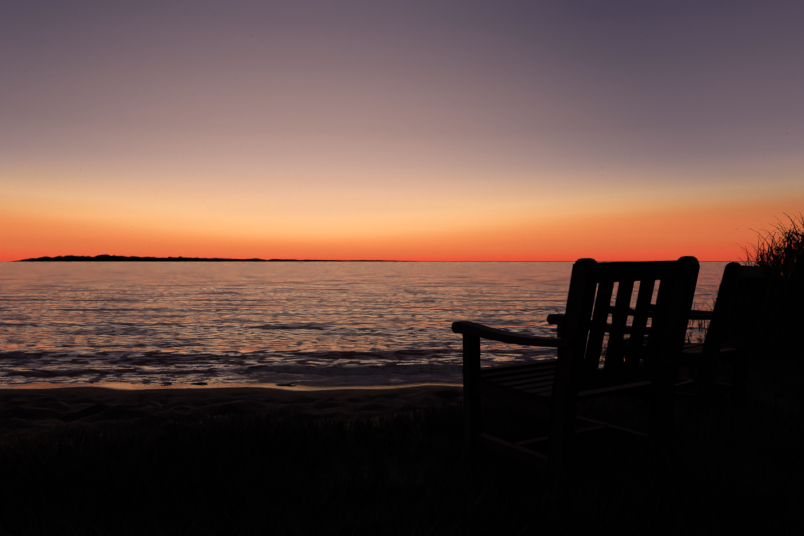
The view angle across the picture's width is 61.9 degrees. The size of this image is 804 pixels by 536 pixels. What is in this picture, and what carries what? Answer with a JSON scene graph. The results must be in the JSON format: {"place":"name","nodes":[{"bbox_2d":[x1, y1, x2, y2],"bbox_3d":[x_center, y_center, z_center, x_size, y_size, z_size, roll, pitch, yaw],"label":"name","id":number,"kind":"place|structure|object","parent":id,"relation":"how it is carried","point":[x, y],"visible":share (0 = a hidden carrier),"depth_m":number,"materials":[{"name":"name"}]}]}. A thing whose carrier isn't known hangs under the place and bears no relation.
{"place":"outdoors","nodes":[
{"label":"outdoors","id":0,"kind":"place"},
{"bbox_2d":[0,262,758,384],"bbox_3d":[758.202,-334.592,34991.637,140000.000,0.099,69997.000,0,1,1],"label":"sea","id":1,"kind":"structure","parent":0,"point":[316,323],"depth_m":16.09,"materials":[{"name":"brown liquid"}]},
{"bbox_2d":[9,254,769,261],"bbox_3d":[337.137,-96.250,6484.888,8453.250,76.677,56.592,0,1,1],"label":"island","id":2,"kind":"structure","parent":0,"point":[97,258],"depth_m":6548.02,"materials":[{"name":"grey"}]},
{"bbox_2d":[0,335,803,535],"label":"grass","id":3,"kind":"structure","parent":0,"point":[686,473],"depth_m":2.53,"materials":[{"name":"black plant"}]},
{"bbox_2d":[0,337,803,535],"bbox_3d":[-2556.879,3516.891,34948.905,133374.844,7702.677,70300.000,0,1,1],"label":"ground","id":4,"kind":"structure","parent":0,"point":[41,406],"depth_m":5.08,"materials":[{"name":"black sand"}]},
{"bbox_2d":[90,381,298,385],"bbox_3d":[-1.632,1.252,7.253,8.749,0.051,0.593,0,1,1],"label":"wrack","id":5,"kind":"object","parent":4,"relation":"on","point":[286,383],"visible":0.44,"depth_m":7.29,"materials":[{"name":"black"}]},
{"bbox_2d":[451,256,699,506],"bbox_3d":[0.683,0.422,2.731,0.628,0.930,0.774,-2,1,-31],"label":"garden chair","id":6,"kind":"object","parent":4,"relation":"on","point":[552,392],"visible":0.92,"depth_m":2.54,"materials":[{"name":"brown wood"}]},
{"bbox_2d":[608,262,773,423],"bbox_3d":[1.690,0.433,3.991,0.774,0.930,0.628,1,0,45],"label":"garden chair","id":7,"kind":"object","parent":4,"relation":"on","point":[734,316],"visible":0.71,"depth_m":3.77,"materials":[{"name":"brown wood"}]},
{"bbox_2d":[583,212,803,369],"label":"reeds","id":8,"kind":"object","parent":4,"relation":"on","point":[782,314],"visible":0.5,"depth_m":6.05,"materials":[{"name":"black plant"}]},
{"bbox_2d":[762,231,803,257],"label":"reed plumes","id":9,"kind":"object","parent":8,"relation":"attached to","point":[798,233],"visible":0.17,"depth_m":6.22,"materials":[{"name":"black plant"}]},
{"bbox_2d":[0,0,803,261],"label":"sky","id":10,"kind":"structure","parent":0,"point":[618,130],"materials":[{"name":"orange"}]}
]}

